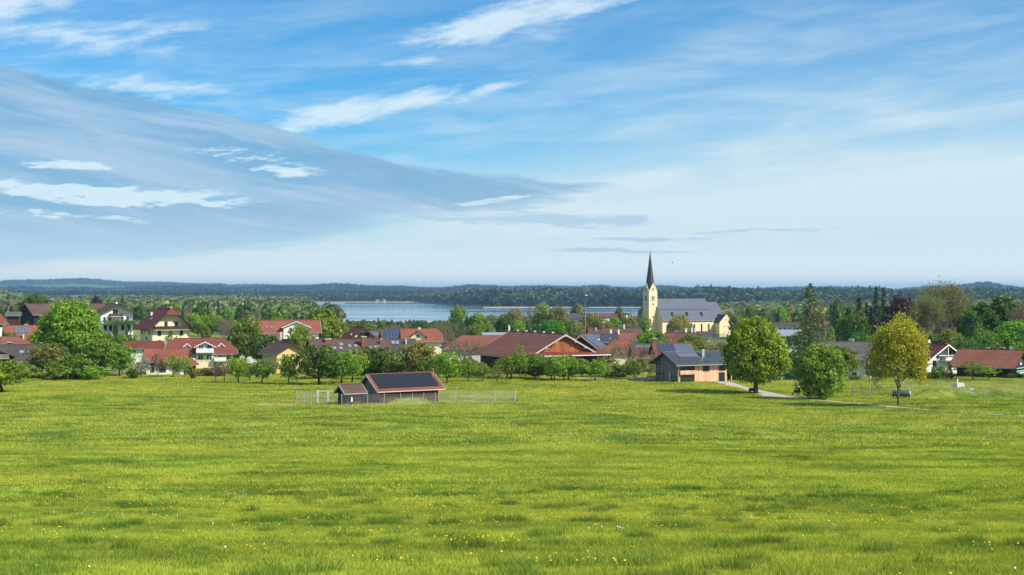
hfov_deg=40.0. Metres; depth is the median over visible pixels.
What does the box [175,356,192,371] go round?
orchard tree
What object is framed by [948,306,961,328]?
broadleaf tree
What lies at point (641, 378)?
log stack
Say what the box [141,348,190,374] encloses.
white garage house
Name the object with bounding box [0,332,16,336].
broadleaf tree
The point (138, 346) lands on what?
wing
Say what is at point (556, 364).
orchard tree
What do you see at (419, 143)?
sky
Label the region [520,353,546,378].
orchard tree
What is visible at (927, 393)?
grass mound
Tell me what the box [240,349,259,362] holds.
grey gable house
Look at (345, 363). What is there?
orchard tree
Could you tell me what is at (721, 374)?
door
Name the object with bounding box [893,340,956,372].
white gable house
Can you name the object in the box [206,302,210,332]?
conifer tree
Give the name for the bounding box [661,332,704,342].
dark gable house
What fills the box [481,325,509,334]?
pale roof shed
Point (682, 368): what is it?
window
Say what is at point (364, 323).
broadleaf tree
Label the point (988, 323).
broadleaf tree
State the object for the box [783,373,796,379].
parked car
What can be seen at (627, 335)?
rusty roof house
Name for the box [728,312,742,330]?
broadleaf tree
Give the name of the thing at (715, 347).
bare tree
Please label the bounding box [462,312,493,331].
broadleaf tree
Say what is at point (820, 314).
broadleaf tree
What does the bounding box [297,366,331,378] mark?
bush
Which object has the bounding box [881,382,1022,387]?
wire fence
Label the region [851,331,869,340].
broadleaf tree
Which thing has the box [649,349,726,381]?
timber clad house
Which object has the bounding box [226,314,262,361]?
broadleaf tree
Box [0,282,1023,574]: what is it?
ground
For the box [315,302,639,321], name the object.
lake
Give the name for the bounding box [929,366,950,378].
bush
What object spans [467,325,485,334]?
broadleaf tree
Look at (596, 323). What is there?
broadleaf tree
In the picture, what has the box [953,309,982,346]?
broadleaf tree
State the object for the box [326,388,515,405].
wire fence
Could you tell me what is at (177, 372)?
door
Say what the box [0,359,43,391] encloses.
orchard tree
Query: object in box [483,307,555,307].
sand bank
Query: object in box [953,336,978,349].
broadleaf tree
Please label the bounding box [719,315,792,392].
chestnut tree
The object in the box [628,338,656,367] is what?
pale house
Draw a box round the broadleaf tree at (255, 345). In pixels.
[247,333,283,361]
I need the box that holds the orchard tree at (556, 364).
[540,355,569,380]
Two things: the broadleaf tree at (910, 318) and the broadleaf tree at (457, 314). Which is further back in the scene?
the broadleaf tree at (457, 314)
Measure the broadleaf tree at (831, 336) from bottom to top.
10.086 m
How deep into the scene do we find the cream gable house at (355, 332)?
446.60 m
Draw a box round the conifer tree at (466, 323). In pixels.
[465,316,468,334]
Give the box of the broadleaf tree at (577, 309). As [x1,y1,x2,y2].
[568,303,583,312]
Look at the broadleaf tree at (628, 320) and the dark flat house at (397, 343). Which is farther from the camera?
the broadleaf tree at (628, 320)
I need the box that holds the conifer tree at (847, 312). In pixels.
[839,308,851,340]
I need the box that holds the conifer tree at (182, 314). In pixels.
[180,305,185,317]
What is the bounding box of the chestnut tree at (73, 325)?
[26,299,105,361]
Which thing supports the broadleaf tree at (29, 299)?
on the ground
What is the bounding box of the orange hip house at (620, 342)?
[606,338,631,363]
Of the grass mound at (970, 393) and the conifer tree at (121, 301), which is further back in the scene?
the conifer tree at (121, 301)
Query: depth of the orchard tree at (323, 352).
286.34 m
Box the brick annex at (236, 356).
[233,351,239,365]
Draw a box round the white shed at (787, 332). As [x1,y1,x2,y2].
[777,330,801,351]
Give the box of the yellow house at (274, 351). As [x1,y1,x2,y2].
[257,341,306,372]
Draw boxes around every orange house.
[399,327,443,355]
[439,335,501,361]
[823,321,829,340]
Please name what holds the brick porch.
on the ground
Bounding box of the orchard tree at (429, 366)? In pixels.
[413,354,443,373]
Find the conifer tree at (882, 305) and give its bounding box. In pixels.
[878,287,888,328]
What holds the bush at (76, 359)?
on the ground
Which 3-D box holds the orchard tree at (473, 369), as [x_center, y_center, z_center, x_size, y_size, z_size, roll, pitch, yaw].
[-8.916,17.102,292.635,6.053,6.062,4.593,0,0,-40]
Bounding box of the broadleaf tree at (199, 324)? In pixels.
[190,320,207,336]
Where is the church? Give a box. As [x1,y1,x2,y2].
[643,249,732,336]
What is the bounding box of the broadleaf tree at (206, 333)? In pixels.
[199,326,211,337]
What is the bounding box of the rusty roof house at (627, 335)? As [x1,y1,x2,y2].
[610,329,640,343]
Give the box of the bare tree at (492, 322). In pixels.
[488,315,495,331]
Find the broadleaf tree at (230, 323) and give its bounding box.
[226,320,246,334]
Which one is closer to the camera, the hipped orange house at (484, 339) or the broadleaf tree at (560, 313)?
the hipped orange house at (484, 339)
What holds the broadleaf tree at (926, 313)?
on the ground
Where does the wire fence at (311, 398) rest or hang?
on the ground
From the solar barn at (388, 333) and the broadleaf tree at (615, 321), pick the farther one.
the broadleaf tree at (615, 321)
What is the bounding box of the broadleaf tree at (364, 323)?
[360,319,368,330]
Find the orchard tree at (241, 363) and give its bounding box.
[226,356,249,382]
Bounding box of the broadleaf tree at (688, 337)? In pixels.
[677,333,704,345]
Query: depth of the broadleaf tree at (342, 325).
519.19 m
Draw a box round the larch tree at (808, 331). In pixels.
[785,283,837,378]
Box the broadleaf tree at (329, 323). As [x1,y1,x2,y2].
[306,307,341,338]
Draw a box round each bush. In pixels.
[22,368,44,377]
[37,362,74,379]
[44,353,99,378]
[75,365,109,379]
[102,332,114,342]
[110,333,138,343]
[113,319,118,336]
[124,368,140,377]
[193,367,227,375]
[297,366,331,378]
[360,363,383,375]
[383,368,413,372]
[438,361,466,377]
[462,359,486,375]
[522,359,544,377]
[584,357,620,376]
[606,365,632,376]
[787,342,850,399]
[849,375,862,379]
[864,370,899,376]
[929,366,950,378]
[1003,372,1023,377]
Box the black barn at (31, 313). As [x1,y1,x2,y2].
[19,303,61,324]
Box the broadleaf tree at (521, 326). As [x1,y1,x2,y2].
[507,319,525,330]
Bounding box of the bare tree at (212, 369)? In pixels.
[208,361,222,381]
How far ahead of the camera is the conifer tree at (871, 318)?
469.56 m
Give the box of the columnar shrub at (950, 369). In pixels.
[946,364,954,378]
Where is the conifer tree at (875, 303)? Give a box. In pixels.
[870,288,881,335]
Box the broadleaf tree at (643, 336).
[635,329,671,343]
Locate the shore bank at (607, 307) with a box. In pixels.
[561,307,640,307]
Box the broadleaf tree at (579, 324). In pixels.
[575,321,584,332]
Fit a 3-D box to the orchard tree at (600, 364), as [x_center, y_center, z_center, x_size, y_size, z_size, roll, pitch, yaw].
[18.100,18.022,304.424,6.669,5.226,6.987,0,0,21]
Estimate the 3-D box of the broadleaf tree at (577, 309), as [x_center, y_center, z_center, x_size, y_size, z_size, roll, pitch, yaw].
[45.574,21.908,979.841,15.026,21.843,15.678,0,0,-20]
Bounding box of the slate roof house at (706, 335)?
[666,327,711,344]
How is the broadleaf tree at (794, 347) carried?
on the ground
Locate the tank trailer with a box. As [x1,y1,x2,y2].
[891,389,910,398]
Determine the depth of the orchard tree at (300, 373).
299.64 m
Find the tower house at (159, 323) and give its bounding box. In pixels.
[133,307,195,342]
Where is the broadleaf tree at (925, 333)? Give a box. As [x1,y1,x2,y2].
[915,326,932,339]
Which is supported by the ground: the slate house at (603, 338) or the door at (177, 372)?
the slate house at (603, 338)
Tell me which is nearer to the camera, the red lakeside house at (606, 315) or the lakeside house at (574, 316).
the lakeside house at (574, 316)
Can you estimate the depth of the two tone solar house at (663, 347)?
350.20 m
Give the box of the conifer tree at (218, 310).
[215,301,221,332]
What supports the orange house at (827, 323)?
on the ground
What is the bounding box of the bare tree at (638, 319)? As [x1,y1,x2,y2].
[633,314,642,327]
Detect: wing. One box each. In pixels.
[85,303,105,311]
[121,341,164,362]
[575,333,615,360]
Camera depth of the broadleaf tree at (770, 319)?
788.87 m
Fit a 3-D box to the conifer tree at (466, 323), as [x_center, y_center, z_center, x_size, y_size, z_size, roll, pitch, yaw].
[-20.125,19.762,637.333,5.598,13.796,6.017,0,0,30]
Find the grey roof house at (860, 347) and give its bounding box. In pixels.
[813,339,879,375]
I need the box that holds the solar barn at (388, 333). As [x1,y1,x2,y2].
[378,329,399,338]
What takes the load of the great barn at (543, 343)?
on the ground
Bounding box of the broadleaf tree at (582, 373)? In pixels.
[576,361,588,376]
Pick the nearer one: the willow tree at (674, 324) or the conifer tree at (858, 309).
the conifer tree at (858, 309)
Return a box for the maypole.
[581,295,588,332]
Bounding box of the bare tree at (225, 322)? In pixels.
[211,315,239,335]
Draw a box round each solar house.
[281,336,314,345]
[369,331,378,337]
[648,343,694,370]
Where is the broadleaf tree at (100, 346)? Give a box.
[79,338,118,368]
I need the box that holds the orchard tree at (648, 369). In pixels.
[642,360,655,375]
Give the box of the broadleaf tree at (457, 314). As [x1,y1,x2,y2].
[448,303,468,335]
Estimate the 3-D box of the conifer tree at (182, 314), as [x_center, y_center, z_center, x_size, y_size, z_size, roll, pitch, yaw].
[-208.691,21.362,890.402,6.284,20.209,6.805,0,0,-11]
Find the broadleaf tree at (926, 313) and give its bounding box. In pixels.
[902,289,950,334]
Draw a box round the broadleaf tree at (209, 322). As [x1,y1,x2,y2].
[201,313,224,333]
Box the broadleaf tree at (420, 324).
[411,320,424,327]
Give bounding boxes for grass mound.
[386,398,438,403]
[910,389,963,397]
[942,388,980,395]
[971,389,1011,396]
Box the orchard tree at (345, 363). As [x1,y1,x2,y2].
[322,351,363,382]
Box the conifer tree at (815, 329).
[813,315,819,339]
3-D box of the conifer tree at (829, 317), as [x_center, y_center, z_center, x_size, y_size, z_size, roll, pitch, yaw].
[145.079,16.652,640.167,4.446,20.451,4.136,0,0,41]
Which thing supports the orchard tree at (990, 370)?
on the ground
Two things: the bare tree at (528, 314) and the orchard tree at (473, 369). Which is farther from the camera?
the bare tree at (528, 314)
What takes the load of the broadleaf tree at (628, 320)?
on the ground
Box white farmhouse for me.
[95,302,138,339]
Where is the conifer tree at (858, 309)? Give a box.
[852,295,867,331]
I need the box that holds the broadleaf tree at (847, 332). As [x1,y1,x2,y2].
[836,312,872,340]
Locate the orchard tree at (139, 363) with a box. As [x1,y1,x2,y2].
[126,355,151,377]
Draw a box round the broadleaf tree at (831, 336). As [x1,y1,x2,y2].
[826,325,835,340]
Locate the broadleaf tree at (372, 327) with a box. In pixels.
[360,321,379,330]
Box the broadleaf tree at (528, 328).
[526,320,532,331]
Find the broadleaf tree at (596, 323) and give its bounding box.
[588,315,606,327]
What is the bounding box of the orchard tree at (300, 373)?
[287,363,306,381]
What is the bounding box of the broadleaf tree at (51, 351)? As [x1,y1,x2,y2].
[22,341,68,370]
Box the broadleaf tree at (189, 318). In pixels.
[184,312,204,330]
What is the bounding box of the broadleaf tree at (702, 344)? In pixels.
[688,338,713,350]
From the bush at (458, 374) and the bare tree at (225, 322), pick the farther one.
the bare tree at (225, 322)
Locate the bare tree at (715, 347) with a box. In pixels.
[705,341,722,351]
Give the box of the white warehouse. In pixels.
[772,315,800,330]
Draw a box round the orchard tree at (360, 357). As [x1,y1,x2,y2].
[340,349,370,382]
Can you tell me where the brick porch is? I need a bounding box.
[185,357,198,374]
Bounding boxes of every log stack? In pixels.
[634,377,646,379]
[647,376,655,379]
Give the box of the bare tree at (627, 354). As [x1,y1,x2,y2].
[609,338,657,360]
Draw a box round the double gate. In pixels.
[317,390,337,402]
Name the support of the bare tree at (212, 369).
on the ground
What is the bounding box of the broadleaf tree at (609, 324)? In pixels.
[599,320,614,327]
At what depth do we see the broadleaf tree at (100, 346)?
327.61 m
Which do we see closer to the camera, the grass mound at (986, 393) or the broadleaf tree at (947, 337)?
the grass mound at (986, 393)
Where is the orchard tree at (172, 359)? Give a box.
[161,354,184,376]
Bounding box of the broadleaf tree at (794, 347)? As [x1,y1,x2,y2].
[789,333,812,350]
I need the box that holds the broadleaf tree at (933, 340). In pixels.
[925,335,940,342]
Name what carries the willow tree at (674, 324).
on the ground
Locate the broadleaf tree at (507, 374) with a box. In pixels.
[491,358,517,376]
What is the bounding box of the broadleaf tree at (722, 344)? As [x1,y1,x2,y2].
[713,341,729,350]
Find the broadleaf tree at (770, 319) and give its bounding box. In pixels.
[767,314,774,323]
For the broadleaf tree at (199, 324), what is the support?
on the ground
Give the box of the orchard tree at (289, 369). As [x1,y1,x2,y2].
[273,353,303,383]
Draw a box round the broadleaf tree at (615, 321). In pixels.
[608,316,622,327]
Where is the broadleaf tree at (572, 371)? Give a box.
[556,362,582,379]
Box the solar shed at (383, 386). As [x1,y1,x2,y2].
[359,371,444,403]
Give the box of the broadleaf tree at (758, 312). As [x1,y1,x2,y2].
[750,308,765,318]
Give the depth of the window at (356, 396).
227.85 m
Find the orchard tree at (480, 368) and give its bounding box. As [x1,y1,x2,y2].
[474,363,491,381]
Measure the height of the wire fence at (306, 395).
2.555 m
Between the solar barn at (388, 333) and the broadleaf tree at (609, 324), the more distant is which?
the broadleaf tree at (609, 324)
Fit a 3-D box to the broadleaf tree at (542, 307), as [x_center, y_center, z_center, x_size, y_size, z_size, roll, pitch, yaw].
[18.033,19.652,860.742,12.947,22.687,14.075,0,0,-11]
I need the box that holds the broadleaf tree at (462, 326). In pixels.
[456,323,467,337]
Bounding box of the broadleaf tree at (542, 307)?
[532,302,553,317]
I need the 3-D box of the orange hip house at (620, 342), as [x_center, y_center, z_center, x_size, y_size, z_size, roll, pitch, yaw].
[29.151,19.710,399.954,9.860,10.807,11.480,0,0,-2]
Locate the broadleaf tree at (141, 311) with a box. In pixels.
[133,304,146,324]
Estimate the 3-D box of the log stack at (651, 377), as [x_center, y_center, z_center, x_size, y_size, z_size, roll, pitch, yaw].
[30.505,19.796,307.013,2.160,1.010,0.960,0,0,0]
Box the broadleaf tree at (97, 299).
[91,293,100,302]
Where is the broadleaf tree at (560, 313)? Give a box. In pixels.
[549,305,569,322]
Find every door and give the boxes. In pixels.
[173,365,179,373]
[719,372,724,380]
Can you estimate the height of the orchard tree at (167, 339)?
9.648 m
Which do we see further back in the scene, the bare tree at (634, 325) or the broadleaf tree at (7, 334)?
the bare tree at (634, 325)
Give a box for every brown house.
[0,342,55,373]
[304,336,395,360]
[586,322,642,332]
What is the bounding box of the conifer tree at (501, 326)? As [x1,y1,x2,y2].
[499,319,503,331]
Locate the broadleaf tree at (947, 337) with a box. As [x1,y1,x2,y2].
[936,329,957,349]
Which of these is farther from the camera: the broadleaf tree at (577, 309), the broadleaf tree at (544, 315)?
the broadleaf tree at (577, 309)
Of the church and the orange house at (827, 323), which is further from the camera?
the church
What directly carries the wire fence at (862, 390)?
on the ground
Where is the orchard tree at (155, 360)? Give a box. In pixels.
[147,353,166,376]
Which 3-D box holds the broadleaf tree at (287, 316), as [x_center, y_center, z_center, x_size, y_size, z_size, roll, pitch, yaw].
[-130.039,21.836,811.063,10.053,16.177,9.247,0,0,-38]
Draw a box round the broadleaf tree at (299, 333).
[284,324,312,348]
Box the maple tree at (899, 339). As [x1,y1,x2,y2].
[857,307,932,405]
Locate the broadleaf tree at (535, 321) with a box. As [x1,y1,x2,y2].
[531,312,540,330]
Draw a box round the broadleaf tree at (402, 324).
[399,322,406,328]
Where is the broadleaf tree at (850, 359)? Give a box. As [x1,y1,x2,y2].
[828,345,860,375]
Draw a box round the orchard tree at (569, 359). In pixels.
[556,354,585,378]
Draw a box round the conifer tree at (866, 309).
[865,302,868,319]
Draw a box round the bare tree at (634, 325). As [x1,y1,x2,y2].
[627,320,639,327]
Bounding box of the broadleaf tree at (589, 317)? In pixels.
[579,313,600,331]
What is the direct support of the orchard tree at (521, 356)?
on the ground
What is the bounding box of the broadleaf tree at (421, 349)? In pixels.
[397,340,436,371]
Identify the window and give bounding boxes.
[353,394,359,398]
[680,366,694,370]
[680,374,694,381]
[703,361,708,370]
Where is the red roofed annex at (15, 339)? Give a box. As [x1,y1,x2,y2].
[0,334,31,343]
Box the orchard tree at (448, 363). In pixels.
[433,351,462,383]
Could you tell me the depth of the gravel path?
251.31 m
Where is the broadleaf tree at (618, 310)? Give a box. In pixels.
[614,307,623,312]
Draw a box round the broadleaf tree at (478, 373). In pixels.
[469,364,487,376]
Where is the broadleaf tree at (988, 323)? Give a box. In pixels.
[960,301,1003,344]
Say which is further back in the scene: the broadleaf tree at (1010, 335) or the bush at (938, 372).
the broadleaf tree at (1010, 335)
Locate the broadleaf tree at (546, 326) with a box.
[532,319,568,333]
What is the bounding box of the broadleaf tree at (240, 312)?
[234,304,246,321]
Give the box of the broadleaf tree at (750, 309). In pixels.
[744,304,757,322]
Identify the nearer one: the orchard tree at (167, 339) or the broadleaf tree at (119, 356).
the broadleaf tree at (119, 356)
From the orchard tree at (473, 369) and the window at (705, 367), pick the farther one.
the window at (705, 367)
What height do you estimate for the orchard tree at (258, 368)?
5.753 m
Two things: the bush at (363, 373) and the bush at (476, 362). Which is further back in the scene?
the bush at (476, 362)
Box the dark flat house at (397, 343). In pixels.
[390,338,415,361]
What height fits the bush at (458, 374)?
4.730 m
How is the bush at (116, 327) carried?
on the ground
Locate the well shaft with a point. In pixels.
(955, 385)
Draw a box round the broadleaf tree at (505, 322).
[494,313,514,331]
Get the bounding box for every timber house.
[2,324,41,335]
[948,346,1023,377]
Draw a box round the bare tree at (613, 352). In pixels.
[592,344,620,359]
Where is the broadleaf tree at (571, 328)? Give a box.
[567,319,577,338]
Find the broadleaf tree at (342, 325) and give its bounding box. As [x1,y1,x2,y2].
[334,318,348,338]
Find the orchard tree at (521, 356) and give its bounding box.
[509,344,530,371]
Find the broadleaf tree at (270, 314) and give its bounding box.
[262,308,274,319]
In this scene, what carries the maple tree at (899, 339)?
on the ground
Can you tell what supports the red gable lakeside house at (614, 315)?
on the ground
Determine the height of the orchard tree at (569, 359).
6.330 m
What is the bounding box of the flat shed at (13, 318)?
[5,312,22,324]
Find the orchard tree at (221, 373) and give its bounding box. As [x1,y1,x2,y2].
[216,361,234,381]
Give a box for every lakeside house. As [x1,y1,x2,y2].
[567,313,586,326]
[594,313,612,320]
[608,313,631,323]
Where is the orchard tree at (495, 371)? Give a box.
[486,365,511,382]
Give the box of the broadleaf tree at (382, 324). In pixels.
[379,322,387,328]
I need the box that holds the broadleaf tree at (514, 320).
[511,313,516,330]
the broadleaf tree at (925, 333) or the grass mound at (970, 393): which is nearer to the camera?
the grass mound at (970, 393)
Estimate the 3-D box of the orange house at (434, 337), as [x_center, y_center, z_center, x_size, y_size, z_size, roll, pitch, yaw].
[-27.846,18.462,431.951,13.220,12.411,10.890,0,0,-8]
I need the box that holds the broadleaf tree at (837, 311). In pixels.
[830,298,843,340]
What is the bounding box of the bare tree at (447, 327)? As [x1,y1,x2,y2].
[429,319,466,345]
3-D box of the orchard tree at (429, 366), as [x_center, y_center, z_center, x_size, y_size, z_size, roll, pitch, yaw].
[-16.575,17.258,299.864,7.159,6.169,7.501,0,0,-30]
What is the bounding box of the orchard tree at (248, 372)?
[241,366,253,380]
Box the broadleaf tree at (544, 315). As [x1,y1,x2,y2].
[533,312,552,326]
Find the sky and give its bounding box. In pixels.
[0,0,1023,288]
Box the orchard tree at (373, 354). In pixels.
[357,345,395,373]
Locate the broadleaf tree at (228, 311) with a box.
[222,307,234,333]
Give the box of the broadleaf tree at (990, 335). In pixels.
[970,328,1002,348]
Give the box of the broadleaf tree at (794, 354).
[788,349,804,367]
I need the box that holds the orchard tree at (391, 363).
[375,350,415,372]
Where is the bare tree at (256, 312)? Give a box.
[251,304,260,318]
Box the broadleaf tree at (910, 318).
[902,308,923,329]
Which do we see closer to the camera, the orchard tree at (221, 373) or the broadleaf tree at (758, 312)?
the orchard tree at (221, 373)
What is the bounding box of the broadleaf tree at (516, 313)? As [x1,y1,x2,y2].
[505,308,523,323]
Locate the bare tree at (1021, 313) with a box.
[1008,300,1023,322]
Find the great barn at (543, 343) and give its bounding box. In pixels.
[474,330,610,374]
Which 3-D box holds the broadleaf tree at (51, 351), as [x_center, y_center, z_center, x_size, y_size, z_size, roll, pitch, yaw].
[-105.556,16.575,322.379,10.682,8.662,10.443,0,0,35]
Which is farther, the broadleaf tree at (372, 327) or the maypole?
the broadleaf tree at (372, 327)
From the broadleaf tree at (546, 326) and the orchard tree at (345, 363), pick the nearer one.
the orchard tree at (345, 363)
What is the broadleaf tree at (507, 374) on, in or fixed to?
on the ground
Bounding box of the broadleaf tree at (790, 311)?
[784,307,794,320]
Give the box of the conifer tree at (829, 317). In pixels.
[827,302,835,340]
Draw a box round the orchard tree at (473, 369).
[457,355,481,381]
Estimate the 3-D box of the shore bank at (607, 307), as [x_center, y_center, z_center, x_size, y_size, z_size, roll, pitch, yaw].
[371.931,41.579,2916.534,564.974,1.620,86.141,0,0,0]
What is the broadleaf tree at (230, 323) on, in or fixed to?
on the ground
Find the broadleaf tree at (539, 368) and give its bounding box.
[535,361,558,379]
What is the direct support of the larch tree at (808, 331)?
on the ground
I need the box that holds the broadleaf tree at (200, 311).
[195,305,205,319]
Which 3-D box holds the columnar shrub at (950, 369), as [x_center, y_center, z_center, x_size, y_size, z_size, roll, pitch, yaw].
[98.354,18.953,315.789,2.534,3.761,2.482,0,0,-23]
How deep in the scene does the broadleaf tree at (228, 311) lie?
910.38 m
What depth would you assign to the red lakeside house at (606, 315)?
997.53 m
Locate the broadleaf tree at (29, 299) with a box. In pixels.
[19,292,49,309]
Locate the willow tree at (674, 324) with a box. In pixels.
[666,313,693,330]
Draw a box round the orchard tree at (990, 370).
[980,366,1002,379]
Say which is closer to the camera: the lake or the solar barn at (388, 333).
the solar barn at (388, 333)
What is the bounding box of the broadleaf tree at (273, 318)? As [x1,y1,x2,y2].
[271,315,283,319]
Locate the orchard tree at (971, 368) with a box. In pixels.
[953,360,987,379]
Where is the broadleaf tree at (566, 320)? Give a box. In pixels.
[563,318,569,333]
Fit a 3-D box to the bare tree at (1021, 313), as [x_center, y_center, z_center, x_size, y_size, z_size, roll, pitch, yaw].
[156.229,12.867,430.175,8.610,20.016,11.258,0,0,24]
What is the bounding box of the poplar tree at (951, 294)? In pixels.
[909,277,986,336]
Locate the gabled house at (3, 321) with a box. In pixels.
[0,314,8,335]
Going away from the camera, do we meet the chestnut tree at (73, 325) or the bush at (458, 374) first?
the bush at (458, 374)
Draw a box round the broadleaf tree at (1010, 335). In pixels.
[994,319,1023,349]
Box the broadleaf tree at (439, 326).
[433,323,445,330]
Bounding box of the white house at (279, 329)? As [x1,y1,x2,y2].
[253,320,321,348]
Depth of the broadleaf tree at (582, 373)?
320.67 m
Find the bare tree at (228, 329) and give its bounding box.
[225,320,241,338]
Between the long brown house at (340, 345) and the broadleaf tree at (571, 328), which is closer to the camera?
the long brown house at (340, 345)
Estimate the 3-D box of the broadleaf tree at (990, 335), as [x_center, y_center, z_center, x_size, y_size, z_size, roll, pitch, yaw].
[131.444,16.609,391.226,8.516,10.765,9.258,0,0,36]
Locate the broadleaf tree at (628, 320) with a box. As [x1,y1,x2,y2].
[622,312,637,327]
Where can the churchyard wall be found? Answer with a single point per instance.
(717, 337)
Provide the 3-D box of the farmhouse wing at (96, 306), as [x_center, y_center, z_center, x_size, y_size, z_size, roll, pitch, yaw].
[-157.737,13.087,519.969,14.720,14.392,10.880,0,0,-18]
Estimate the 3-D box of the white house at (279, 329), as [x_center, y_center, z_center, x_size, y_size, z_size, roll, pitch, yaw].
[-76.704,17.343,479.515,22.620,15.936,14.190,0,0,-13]
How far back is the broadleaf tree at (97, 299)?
899.34 m
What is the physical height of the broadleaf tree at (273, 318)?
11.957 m
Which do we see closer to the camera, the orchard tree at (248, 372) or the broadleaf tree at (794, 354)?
the orchard tree at (248, 372)
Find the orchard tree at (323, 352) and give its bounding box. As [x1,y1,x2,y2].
[290,344,340,384]
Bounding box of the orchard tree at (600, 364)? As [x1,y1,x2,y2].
[580,359,607,380]
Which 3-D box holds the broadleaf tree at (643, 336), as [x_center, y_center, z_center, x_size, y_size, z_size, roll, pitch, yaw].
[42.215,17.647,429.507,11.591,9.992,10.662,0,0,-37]
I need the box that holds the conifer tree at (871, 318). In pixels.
[865,307,878,336]
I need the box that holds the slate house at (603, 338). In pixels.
[575,333,618,344]
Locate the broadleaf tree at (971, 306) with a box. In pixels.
[968,302,978,310]
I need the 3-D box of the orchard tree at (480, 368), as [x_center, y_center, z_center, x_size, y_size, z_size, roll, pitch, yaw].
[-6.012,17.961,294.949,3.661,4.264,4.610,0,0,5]
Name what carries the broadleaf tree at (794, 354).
on the ground
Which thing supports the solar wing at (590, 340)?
on the ground
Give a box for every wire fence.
[296,390,316,401]
[296,392,324,405]
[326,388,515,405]
[852,384,871,395]
[873,384,1023,395]
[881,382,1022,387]
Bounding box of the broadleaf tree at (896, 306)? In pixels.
[882,294,918,327]
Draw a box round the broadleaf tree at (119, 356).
[101,343,138,375]
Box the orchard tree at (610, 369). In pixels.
[601,364,614,378]
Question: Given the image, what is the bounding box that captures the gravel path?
[714,381,1015,415]
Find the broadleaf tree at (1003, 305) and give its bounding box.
[985,294,1023,345]
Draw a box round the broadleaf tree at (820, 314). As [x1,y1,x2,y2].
[810,304,826,328]
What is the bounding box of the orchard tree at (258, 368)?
[242,359,277,383]
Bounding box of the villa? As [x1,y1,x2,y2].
[165,338,237,367]
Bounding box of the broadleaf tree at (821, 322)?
[819,315,824,340]
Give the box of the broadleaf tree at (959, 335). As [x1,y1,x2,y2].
[941,326,964,342]
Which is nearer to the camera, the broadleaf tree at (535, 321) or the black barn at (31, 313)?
the black barn at (31, 313)
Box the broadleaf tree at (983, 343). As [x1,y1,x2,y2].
[973,336,992,348]
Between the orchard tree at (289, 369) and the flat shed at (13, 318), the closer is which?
the orchard tree at (289, 369)
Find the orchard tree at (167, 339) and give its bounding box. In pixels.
[165,332,180,344]
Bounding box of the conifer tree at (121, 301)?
[120,296,124,306]
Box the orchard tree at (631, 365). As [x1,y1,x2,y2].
[620,358,646,375]
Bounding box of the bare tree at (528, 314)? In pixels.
[518,306,541,331]
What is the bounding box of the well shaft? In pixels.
[947,379,974,389]
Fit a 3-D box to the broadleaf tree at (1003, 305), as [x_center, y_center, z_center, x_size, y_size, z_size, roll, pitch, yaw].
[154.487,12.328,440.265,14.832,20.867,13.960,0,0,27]
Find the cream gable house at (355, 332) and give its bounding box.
[340,326,377,338]
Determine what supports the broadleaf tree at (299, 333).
on the ground
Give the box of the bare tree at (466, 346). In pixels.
[444,337,493,361]
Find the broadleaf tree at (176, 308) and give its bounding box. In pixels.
[164,302,184,314]
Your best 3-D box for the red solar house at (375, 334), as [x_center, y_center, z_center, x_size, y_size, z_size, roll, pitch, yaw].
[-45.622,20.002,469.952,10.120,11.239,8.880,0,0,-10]
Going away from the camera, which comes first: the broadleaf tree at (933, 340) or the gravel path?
the gravel path
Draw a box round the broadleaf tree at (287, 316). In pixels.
[282,312,292,319]
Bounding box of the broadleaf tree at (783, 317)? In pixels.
[772,306,789,320]
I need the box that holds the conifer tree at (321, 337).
[319,320,324,338]
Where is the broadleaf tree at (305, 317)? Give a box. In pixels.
[302,312,310,319]
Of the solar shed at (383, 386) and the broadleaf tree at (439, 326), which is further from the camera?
the broadleaf tree at (439, 326)
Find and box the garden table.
[105,370,123,374]
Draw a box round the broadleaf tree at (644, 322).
[639,315,651,331]
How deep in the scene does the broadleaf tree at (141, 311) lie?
558.76 m
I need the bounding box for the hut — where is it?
[333,383,367,404]
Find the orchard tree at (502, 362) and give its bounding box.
[494,353,530,378]
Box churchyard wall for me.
[710,334,727,338]
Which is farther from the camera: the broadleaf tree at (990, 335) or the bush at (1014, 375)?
the broadleaf tree at (990, 335)
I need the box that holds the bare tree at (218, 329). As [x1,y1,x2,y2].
[215,324,227,338]

